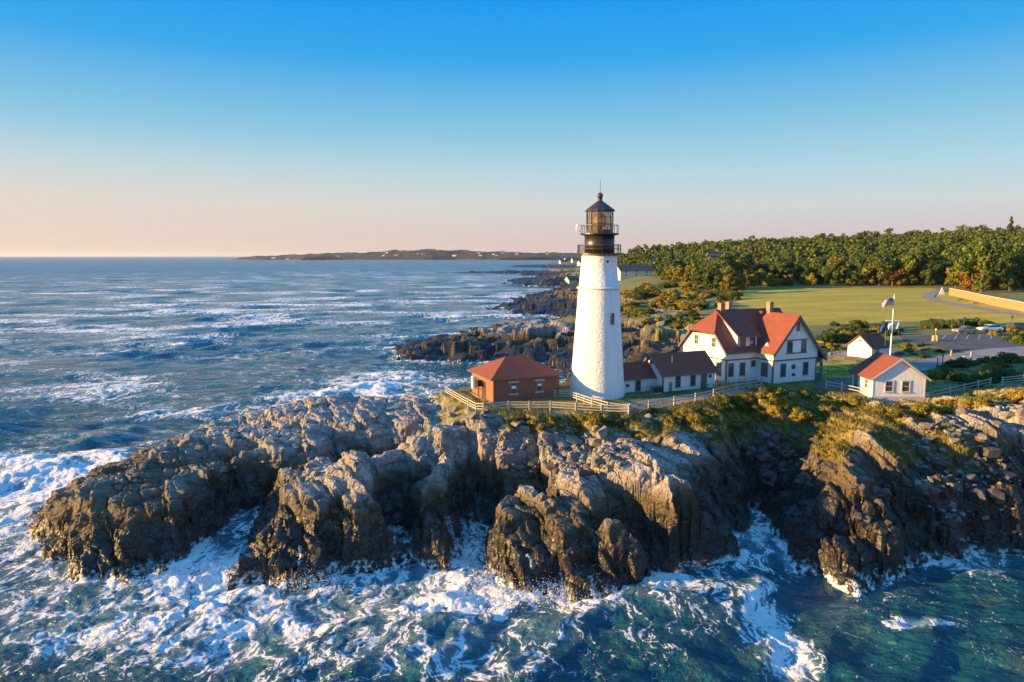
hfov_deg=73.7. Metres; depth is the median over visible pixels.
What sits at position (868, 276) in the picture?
broadleaf tree
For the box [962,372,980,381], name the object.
shrub
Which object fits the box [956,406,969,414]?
boulder
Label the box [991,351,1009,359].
shrub
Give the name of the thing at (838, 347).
shrub
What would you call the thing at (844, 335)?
shrub
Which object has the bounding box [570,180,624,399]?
lighthouse
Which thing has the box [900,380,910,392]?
window
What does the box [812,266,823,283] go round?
broadleaf tree
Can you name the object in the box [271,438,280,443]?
boulder
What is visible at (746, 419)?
shrub
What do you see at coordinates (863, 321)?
shrub
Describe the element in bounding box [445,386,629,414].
rail fence
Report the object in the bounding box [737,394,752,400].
shrub
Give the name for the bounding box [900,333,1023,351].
parking lot
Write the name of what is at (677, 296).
shrub
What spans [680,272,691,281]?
broadleaf tree
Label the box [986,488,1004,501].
boulder
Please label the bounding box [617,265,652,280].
house
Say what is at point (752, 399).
shrub
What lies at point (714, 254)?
house
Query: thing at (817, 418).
shrub
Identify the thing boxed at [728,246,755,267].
broadleaf tree
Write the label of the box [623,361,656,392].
link building
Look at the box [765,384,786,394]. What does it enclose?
shrub
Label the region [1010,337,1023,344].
shrub
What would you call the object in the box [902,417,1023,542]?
scree
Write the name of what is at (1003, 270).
broadleaf tree
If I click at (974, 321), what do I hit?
shrub
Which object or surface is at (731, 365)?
window
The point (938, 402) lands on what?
shrub
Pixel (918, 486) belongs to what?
boulder
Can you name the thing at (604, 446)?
boulder
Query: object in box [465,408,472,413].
boulder
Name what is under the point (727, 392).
path
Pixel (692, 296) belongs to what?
shrub
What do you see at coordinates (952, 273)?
broadleaf tree
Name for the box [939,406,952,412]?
shrub
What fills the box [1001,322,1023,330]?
parked car
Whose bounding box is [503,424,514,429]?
shrub
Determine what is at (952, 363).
shrub
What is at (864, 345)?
garden shed
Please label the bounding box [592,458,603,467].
boulder
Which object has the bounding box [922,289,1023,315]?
footpath
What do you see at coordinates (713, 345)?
window
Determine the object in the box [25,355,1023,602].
rock headland
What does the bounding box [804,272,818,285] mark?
broadleaf tree
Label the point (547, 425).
shrub
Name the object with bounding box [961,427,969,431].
boulder
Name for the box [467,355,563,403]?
brick whistle house
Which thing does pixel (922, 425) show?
boulder
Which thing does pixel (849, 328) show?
shrub
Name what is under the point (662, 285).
shrub
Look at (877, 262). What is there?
broadleaf tree
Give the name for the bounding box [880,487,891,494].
boulder
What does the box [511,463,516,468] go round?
boulder
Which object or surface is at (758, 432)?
boulder
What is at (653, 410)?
shrub
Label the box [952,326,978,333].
parked car
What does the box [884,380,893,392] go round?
window
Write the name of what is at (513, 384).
window
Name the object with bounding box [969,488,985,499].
boulder
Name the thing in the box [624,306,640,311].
shrub
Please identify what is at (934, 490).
boulder
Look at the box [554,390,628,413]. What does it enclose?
rail fence
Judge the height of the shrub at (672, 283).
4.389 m
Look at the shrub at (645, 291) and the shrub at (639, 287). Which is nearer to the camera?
the shrub at (645, 291)
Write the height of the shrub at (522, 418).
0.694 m
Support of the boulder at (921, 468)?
on the rock headland
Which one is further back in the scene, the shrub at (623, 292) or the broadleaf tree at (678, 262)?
the broadleaf tree at (678, 262)
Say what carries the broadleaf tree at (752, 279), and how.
on the ground at (819, 308)
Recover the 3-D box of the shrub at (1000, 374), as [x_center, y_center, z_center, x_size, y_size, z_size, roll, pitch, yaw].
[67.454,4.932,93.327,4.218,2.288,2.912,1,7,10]
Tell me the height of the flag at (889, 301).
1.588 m
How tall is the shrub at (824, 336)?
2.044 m
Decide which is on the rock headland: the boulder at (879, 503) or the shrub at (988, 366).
the boulder at (879, 503)
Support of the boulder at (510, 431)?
on the rock headland
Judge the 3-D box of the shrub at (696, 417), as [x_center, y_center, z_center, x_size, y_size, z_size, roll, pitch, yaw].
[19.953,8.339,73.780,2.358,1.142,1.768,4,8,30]
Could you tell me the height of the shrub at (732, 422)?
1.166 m
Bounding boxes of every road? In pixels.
[909,352,967,370]
[964,346,1023,359]
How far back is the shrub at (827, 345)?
126.19 m
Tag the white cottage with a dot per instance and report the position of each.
(884, 377)
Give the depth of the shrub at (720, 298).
236.34 m
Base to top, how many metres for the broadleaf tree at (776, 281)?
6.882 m
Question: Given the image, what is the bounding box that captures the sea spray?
[1,517,776,617]
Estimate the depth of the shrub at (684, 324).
171.87 m
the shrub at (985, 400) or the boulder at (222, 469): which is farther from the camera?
the shrub at (985, 400)
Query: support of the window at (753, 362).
in the keepers house at (770, 343)
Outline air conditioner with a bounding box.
[650,385,661,393]
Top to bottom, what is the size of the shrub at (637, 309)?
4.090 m
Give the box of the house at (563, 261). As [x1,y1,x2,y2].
[559,259,567,263]
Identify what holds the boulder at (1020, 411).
on the rock headland
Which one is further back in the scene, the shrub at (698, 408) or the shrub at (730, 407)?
the shrub at (730, 407)
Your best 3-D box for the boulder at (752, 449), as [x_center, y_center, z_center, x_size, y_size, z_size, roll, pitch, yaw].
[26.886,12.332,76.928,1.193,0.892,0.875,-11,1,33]
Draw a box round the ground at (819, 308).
[383,240,1023,382]
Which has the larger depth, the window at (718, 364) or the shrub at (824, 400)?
the window at (718, 364)
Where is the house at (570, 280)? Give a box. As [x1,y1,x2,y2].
[564,276,578,284]
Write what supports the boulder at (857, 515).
on the rock headland
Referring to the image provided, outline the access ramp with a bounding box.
[707,379,754,390]
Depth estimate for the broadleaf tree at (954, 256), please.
311.41 m
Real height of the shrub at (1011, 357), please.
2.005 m
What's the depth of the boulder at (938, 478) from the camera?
64.39 m
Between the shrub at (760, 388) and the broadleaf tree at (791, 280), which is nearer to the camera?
the shrub at (760, 388)
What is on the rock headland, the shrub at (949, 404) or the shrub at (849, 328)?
the shrub at (949, 404)
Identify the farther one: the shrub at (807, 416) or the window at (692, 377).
the window at (692, 377)
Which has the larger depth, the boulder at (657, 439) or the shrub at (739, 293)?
the shrub at (739, 293)
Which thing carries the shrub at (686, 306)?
on the ground at (819, 308)
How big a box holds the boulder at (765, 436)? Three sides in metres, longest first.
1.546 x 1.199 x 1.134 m
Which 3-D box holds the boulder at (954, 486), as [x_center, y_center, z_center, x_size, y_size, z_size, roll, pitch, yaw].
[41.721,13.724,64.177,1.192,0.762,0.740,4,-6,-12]
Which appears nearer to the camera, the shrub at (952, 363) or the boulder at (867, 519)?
the boulder at (867, 519)
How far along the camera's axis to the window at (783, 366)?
92.83 m
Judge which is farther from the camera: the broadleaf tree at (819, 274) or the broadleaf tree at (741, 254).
the broadleaf tree at (741, 254)
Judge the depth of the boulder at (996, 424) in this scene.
72.03 m
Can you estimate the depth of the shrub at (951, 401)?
79.95 m
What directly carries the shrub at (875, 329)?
on the ground at (819, 308)
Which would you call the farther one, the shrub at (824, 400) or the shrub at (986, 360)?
the shrub at (986, 360)
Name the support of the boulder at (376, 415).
on the rock headland
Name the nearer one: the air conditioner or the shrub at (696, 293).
the air conditioner
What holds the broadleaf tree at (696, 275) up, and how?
on the ground at (819, 308)
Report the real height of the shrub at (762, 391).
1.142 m
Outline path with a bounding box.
[622,388,748,411]
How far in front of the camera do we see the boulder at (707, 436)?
71.94 m
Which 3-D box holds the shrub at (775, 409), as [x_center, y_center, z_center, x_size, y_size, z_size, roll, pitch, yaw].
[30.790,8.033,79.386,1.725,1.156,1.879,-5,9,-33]
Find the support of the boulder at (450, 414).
on the rock headland
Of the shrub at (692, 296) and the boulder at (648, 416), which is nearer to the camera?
the boulder at (648, 416)
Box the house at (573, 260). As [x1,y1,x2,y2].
[571,258,579,262]
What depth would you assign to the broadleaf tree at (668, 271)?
343.56 m
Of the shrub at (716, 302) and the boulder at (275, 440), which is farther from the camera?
the shrub at (716, 302)
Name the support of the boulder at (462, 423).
on the rock headland
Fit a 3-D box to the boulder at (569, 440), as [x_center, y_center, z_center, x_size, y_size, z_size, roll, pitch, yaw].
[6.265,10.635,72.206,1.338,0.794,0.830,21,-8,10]
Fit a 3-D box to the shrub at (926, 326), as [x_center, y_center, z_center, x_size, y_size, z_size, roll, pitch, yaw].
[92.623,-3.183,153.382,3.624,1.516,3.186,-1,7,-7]
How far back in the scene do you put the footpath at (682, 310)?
217.14 m
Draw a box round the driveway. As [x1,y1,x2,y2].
[815,378,851,389]
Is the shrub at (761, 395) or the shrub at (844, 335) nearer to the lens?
the shrub at (761, 395)
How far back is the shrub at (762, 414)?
79.85 m
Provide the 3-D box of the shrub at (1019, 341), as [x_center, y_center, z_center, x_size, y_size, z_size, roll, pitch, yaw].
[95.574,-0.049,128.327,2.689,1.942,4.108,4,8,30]
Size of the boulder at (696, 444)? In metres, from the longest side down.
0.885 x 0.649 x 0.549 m
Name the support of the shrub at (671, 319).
on the ground at (819, 308)
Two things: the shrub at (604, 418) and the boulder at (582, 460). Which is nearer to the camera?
the boulder at (582, 460)
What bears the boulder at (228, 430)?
on the rock headland
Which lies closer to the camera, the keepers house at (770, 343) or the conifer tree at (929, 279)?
the keepers house at (770, 343)
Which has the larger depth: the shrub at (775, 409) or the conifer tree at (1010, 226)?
the conifer tree at (1010, 226)
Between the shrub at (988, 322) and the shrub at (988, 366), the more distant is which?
the shrub at (988, 322)
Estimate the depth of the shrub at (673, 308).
220.13 m
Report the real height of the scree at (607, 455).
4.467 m
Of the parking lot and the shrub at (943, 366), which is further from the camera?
the parking lot
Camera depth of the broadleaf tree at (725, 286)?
270.00 m
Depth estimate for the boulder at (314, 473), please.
65.78 m
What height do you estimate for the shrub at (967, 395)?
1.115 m
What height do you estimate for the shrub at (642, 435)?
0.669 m
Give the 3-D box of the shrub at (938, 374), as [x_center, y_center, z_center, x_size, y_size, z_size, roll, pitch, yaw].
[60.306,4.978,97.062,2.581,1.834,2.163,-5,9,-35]
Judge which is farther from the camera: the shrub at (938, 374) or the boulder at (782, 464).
the shrub at (938, 374)
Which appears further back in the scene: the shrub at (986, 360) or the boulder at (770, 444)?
the shrub at (986, 360)
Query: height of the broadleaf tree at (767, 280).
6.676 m
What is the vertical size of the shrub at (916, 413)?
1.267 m
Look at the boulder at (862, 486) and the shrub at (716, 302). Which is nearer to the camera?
the boulder at (862, 486)
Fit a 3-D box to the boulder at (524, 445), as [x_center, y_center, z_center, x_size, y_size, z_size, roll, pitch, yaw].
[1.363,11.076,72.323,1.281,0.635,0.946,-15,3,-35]
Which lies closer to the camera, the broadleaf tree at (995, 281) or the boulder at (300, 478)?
the boulder at (300, 478)
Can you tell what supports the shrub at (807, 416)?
on the rock headland
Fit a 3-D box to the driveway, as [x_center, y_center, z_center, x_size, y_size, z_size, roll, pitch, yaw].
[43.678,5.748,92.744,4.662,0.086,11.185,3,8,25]
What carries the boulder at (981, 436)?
on the rock headland
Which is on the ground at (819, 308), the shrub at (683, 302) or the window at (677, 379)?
the shrub at (683, 302)
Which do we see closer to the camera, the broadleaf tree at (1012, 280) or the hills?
the broadleaf tree at (1012, 280)
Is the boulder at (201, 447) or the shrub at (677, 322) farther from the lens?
the shrub at (677, 322)
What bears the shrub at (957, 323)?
on the ground at (819, 308)
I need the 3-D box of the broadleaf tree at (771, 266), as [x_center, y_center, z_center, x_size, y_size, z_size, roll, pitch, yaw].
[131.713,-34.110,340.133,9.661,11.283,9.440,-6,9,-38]
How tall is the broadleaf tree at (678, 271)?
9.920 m
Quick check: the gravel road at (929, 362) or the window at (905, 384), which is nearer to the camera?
the window at (905, 384)
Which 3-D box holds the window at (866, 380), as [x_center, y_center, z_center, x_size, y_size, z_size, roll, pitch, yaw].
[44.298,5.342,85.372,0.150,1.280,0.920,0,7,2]
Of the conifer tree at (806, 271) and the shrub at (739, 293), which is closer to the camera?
the shrub at (739, 293)
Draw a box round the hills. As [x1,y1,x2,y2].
[231,249,581,259]
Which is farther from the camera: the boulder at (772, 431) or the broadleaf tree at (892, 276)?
the broadleaf tree at (892, 276)
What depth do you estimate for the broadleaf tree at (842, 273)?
316.48 m
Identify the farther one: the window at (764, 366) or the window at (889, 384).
the window at (764, 366)
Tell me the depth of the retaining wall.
198.85 m
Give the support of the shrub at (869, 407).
on the rock headland
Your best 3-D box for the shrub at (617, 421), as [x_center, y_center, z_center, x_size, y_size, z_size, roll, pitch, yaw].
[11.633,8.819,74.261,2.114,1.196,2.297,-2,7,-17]
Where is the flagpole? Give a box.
[885,293,900,354]
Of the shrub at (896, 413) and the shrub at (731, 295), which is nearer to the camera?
the shrub at (896, 413)
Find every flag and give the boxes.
[880,322,887,331]
[882,298,893,307]
[888,323,898,329]
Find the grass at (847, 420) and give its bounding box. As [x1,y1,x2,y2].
[435,354,1023,474]
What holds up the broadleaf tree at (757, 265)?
on the ground at (819, 308)
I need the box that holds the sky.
[0,0,1023,256]
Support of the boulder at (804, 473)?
on the rock headland
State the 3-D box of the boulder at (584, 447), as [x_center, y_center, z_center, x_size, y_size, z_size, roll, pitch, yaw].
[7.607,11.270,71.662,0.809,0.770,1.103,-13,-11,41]
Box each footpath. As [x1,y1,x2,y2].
[657,307,725,311]
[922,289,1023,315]
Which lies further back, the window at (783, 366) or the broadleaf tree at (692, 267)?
the broadleaf tree at (692, 267)
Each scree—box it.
[484,419,646,470]
[730,419,820,486]
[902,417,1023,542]
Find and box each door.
[701,374,706,388]
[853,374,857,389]
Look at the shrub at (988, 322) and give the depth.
153.85 m
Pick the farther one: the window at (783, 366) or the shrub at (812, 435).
the window at (783, 366)
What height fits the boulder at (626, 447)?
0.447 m
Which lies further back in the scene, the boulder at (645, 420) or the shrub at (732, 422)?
the shrub at (732, 422)
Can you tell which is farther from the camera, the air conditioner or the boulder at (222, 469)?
the air conditioner
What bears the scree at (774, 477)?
on the rock headland
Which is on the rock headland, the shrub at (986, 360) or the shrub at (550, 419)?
the shrub at (550, 419)
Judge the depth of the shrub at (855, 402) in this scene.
80.84 m
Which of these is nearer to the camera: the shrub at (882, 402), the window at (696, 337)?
the shrub at (882, 402)
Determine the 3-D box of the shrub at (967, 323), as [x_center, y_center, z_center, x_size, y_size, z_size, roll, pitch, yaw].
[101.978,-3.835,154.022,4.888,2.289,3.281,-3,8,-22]
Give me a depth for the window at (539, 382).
82.30 m
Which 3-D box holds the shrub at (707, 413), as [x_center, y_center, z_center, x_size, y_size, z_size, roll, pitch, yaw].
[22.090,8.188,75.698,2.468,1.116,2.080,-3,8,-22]
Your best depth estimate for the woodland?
513.09 m
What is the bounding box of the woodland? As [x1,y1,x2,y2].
[617,224,1023,275]
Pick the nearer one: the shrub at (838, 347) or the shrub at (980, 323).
the shrub at (838, 347)
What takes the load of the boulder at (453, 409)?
on the rock headland
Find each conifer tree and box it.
[663,248,674,281]
[799,261,810,285]
[924,259,935,286]
[1006,216,1015,231]
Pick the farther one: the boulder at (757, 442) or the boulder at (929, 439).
the boulder at (757, 442)
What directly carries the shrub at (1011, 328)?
on the ground at (819, 308)
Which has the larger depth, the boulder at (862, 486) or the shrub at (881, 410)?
the shrub at (881, 410)
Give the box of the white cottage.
[848,352,930,402]
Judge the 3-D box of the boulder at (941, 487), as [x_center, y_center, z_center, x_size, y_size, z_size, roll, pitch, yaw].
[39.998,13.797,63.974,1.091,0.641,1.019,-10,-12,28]
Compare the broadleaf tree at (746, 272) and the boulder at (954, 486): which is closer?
the boulder at (954, 486)
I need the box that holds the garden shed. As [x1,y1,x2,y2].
[845,333,892,357]
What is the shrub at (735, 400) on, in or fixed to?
on the rock headland
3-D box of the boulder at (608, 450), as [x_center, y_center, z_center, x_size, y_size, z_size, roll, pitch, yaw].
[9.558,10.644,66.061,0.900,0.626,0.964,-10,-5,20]
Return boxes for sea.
[0,256,1023,681]
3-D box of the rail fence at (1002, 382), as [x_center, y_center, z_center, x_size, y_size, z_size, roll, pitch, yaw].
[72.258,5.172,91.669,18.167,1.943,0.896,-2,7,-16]
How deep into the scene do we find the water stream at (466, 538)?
66.48 m
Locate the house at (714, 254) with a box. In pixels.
[706,249,727,259]
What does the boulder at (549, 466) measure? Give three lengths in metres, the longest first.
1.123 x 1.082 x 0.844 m
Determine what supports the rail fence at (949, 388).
on the rock headland
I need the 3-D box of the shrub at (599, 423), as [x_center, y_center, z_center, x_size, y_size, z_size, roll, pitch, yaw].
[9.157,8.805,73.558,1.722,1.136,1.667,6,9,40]
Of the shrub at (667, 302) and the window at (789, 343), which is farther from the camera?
the shrub at (667, 302)
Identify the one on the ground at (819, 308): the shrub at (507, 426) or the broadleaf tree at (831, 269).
the broadleaf tree at (831, 269)
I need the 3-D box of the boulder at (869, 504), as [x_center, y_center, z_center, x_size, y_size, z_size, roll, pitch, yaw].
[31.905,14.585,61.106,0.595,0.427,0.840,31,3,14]
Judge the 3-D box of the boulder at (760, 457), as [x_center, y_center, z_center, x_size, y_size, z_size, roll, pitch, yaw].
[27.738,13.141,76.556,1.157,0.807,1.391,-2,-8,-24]
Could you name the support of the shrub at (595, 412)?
on the rock headland
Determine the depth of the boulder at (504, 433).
72.42 m
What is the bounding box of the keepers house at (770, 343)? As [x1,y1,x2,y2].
[678,301,826,383]
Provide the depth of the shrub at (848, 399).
81.80 m
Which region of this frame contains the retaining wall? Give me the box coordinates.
[949,288,1023,311]
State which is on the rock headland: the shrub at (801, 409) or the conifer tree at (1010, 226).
the shrub at (801, 409)
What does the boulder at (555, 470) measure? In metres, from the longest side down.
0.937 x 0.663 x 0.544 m
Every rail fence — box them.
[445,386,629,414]
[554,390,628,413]
[629,380,761,413]
[825,377,991,396]
[1001,375,1023,384]
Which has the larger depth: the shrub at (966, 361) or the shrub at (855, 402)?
the shrub at (966, 361)
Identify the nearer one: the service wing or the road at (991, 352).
the service wing
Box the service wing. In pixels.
[643,350,718,392]
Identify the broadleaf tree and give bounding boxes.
[657,262,666,273]
[664,263,679,280]
[671,265,685,282]
[672,259,684,267]
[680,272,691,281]
[683,263,699,277]
[690,270,705,283]
[699,262,710,268]
[699,268,708,281]
[701,263,725,289]
[707,251,739,271]
[718,266,735,277]
[719,274,736,290]
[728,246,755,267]
[729,270,745,287]
[734,262,751,271]
[735,281,745,289]
[742,270,753,286]
[744,274,758,287]
[751,262,768,277]
[753,269,767,284]
[761,255,773,271]
[761,274,776,285]
[762,273,780,285]
[768,256,785,264]
[768,261,781,273]
[771,263,790,278]
[781,274,794,285]
[783,275,795,285]
[784,261,794,275]
[793,267,809,279]
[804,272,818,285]
[809,256,826,281]
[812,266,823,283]
[816,270,824,283]
[821,263,840,285]
[824,257,848,279]
[825,269,840,285]
[830,254,851,266]
[839,268,846,281]
[842,269,859,285]
[842,269,863,285]
[855,250,874,283]
[860,266,875,284]
[867,252,897,285]
[880,259,911,285]
[897,252,929,285]
[912,244,947,284]
[915,274,925,284]
[929,242,951,260]
[938,250,960,281]
[938,263,953,284]
[944,265,963,287]
[954,239,1004,291]
[959,265,984,290]
[984,276,1000,288]
[989,242,1023,287]
[994,250,1023,289]
[999,274,1019,290]
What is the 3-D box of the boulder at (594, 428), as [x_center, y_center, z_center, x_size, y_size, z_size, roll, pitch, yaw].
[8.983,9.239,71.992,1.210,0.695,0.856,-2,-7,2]
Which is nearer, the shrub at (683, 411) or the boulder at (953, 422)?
the boulder at (953, 422)
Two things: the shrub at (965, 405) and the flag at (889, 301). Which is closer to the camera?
the shrub at (965, 405)
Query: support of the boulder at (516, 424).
on the rock headland
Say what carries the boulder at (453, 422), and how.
on the rock headland
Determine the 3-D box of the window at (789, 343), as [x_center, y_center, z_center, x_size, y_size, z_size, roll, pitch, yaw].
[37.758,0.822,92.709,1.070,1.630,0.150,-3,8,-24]
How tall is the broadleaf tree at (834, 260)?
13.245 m
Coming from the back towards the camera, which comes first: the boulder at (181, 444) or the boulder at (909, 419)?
the boulder at (181, 444)
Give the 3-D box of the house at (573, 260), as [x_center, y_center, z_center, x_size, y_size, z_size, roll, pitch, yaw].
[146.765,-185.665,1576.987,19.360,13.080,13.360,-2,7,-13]
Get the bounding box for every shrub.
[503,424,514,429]
[509,418,522,423]
[516,416,525,420]
[525,419,538,426]
[543,423,551,428]
[545,417,555,422]
[555,422,565,428]
[568,419,581,426]
[573,426,582,433]
[575,412,589,421]
[588,410,601,415]
[589,414,611,422]
[589,419,604,425]
[610,417,629,425]
[619,289,630,294]
[620,303,637,311]
[624,301,639,306]
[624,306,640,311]
[625,415,636,420]
[630,308,651,316]
[633,285,645,290]
[633,291,646,299]
[633,307,657,314]
[634,431,644,437]
[642,288,652,294]
[646,408,659,413]
[647,289,660,296]
[647,301,665,308]
[656,282,668,288]
[659,291,669,295]
[662,316,677,322]
[663,300,672,304]
[666,417,676,422]
[667,280,678,287]
[667,288,680,295]
[668,306,679,309]
[669,294,685,300]
[669,320,682,328]
[671,323,681,328]
[674,313,683,317]
[674,414,685,420]
[678,299,694,307]
[679,303,697,309]
[679,406,695,415]
[681,320,692,327]
[682,287,693,291]
[684,290,693,296]
[685,309,699,316]
[686,294,699,298]
[686,316,698,321]
[686,413,707,422]
[692,291,713,295]
[692,299,709,307]
[693,296,704,300]
[693,406,702,410]
[697,292,712,297]
[703,410,719,416]
[704,413,719,424]
[711,392,730,404]
[711,404,725,413]
[712,289,726,294]
[714,300,725,306]
[715,295,726,300]
[721,404,736,410]
[723,292,740,299]
[725,418,744,427]
[727,291,743,295]
[729,395,750,408]
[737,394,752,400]
[737,414,752,422]
[740,410,753,417]
[742,395,755,401]
[747,401,760,410]
[755,387,769,390]
[755,389,770,395]
[755,410,769,418]
[757,391,778,400]
[761,398,777,404]
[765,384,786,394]
[768,405,783,414]
[776,396,791,409]
[782,394,798,401]
[787,407,806,415]
[788,409,813,419]
[790,407,813,414]
[796,388,815,397]
[799,405,820,414]
[806,432,821,437]
[811,411,824,420]
[813,394,827,400]
[815,332,835,341]
[815,448,826,453]
[817,398,837,404]
[818,343,834,348]
[820,406,831,411]
[823,403,836,410]
[824,342,845,350]
[826,329,838,333]
[829,321,839,325]
[830,333,846,343]
[830,398,846,405]
[838,325,856,331]
[839,330,855,337]
[840,333,853,338]
[845,396,855,401]
[848,319,867,323]
[849,320,864,328]
[851,397,868,406]
[857,328,871,332]
[864,405,872,410]
[869,326,883,333]
[872,407,888,413]
[874,321,888,326]
[877,401,889,406]
[883,329,901,335]
[885,409,905,417]
[892,404,903,409]
[900,344,912,348]
[903,347,913,351]
[905,406,928,417]
[911,402,933,411]
[915,324,929,328]
[917,353,930,357]
[921,319,934,324]
[927,319,943,326]
[928,369,944,379]
[929,323,940,328]
[935,399,944,404]
[936,364,950,368]
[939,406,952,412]
[940,367,958,372]
[941,359,968,367]
[941,369,962,380]
[941,399,957,404]
[942,319,964,327]
[945,402,956,407]
[955,357,977,365]
[955,373,967,381]
[958,377,983,387]
[959,319,972,325]
[960,402,973,408]
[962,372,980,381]
[963,317,980,324]
[963,392,975,398]
[971,375,992,384]
[973,393,988,399]
[975,369,998,376]
[975,397,996,406]
[976,320,986,326]
[978,357,991,363]
[981,363,1000,370]
[982,319,994,323]
[986,331,1002,335]
[987,368,1019,381]
[987,375,999,383]
[989,361,1012,367]
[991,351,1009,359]
[992,355,1010,362]
[999,353,1023,362]
[999,394,1019,401]
[1002,325,1022,331]
[1002,335,1012,340]
[1003,369,1022,379]
[1009,331,1020,336]
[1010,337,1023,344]
[1010,390,1023,400]
[1012,336,1023,343]
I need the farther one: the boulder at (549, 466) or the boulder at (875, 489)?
the boulder at (549, 466)
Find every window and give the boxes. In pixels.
[508,381,518,394]
[534,379,544,392]
[610,313,614,324]
[635,380,640,391]
[675,376,680,387]
[690,375,695,385]
[694,334,698,344]
[711,337,715,347]
[715,362,720,375]
[728,363,733,376]
[739,362,745,375]
[751,360,755,366]
[761,362,767,376]
[780,363,785,376]
[787,341,792,352]
[801,340,806,351]
[802,362,808,374]
[864,378,867,388]
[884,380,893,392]
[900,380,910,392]
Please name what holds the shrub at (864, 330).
on the ground at (819, 308)
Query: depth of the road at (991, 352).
117.69 m
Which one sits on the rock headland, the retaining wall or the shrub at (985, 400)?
the shrub at (985, 400)
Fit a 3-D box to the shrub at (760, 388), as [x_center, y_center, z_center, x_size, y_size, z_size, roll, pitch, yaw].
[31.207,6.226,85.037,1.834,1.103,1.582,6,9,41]
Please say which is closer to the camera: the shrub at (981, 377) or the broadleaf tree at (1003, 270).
the shrub at (981, 377)
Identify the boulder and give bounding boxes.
[177,442,184,447]
[184,434,191,442]
[195,445,204,450]
[219,466,227,472]
[225,428,232,432]
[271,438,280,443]
[296,476,304,481]
[309,471,320,475]
[373,413,379,418]
[447,406,458,412]
[447,411,456,416]
[451,420,458,425]
[458,420,465,425]
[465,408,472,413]
[466,411,479,418]
[486,418,496,429]
[495,432,501,438]
[499,440,509,446]
[500,430,511,438]
[504,427,512,433]
[510,421,521,429]
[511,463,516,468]
[518,425,529,432]
[521,442,530,448]
[527,460,534,467]
[527,469,535,477]
[540,431,549,438]
[545,462,555,470]
[552,468,558,473]
[556,440,568,448]
[565,436,577,444]
[566,454,577,462]
[577,469,588,477]
[578,458,585,464]
[580,445,588,450]
[589,438,600,446]
[591,425,600,431]
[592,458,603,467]
[594,426,607,439]
[601,444,610,452]
[606,448,614,453]
[618,445,629,449]
[641,418,650,425]
[644,413,652,419]
[654,436,660,443]
[669,437,676,442]
[692,442,699,446]
[703,434,712,439]
[748,446,755,454]
[753,437,763,446]
[755,429,763,435]
[755,455,766,460]
[757,445,767,453]
[759,432,770,440]
[762,470,773,478]
[763,453,772,460]
[767,429,775,434]
[767,441,773,447]
[770,434,780,445]
[778,461,787,468]
[783,453,794,457]
[801,471,809,476]
[847,483,856,488]
[852,512,861,518]
[857,476,870,484]
[858,484,866,489]
[862,515,872,523]
[865,501,872,506]
[871,485,880,493]
[874,499,884,508]
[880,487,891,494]
[884,519,891,525]
[898,511,905,515]
[906,417,913,421]
[916,484,920,492]
[918,422,930,428]
[918,465,928,471]
[919,482,933,495]
[920,446,929,451]
[921,437,934,442]
[928,486,941,494]
[930,520,939,526]
[933,476,941,481]
[934,419,944,425]
[934,485,944,490]
[936,460,949,466]
[944,513,953,517]
[949,420,956,424]
[949,438,959,443]
[949,483,961,490]
[950,432,961,438]
[954,456,968,465]
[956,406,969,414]
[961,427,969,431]
[961,472,980,483]
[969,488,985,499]
[970,410,978,414]
[977,433,986,439]
[979,447,1002,458]
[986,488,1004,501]
[988,468,997,474]
[989,421,1002,427]
[994,499,1005,503]
[996,468,1015,482]
[1001,463,1009,469]
[1004,411,1015,418]
[1016,406,1023,416]
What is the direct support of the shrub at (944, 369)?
on the ground at (819, 308)
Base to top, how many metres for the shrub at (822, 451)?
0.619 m
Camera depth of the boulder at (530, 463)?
71.39 m
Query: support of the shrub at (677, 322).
on the ground at (819, 308)
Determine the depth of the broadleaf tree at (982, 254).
248.92 m
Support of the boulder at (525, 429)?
on the rock headland
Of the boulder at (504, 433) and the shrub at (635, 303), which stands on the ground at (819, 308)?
the shrub at (635, 303)
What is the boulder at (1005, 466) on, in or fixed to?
on the rock headland
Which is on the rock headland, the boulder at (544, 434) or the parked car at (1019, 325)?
the boulder at (544, 434)
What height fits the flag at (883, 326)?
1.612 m
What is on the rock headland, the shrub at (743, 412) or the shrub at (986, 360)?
the shrub at (743, 412)
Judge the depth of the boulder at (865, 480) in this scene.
61.72 m
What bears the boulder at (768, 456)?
on the rock headland
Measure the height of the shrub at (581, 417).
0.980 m
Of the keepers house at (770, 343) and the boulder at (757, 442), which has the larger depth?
the keepers house at (770, 343)
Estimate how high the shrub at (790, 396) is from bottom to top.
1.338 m
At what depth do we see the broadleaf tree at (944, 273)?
298.94 m
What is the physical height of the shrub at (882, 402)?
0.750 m
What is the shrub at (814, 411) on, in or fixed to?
on the rock headland
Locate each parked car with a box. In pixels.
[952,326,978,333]
[977,324,1003,331]
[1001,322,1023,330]
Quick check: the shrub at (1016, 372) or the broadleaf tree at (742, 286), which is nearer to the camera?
the shrub at (1016, 372)
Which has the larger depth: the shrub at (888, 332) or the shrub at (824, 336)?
the shrub at (888, 332)
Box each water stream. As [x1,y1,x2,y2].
[444,518,458,555]
[461,522,468,548]
[587,575,598,598]
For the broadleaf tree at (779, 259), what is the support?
on the ground at (819, 308)
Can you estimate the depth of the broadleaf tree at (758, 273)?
311.57 m
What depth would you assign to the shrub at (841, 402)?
82.80 m
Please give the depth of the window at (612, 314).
81.46 m
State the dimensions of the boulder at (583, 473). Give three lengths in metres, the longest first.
1.164 x 1.123 x 0.910 m
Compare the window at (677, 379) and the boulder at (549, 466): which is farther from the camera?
the window at (677, 379)

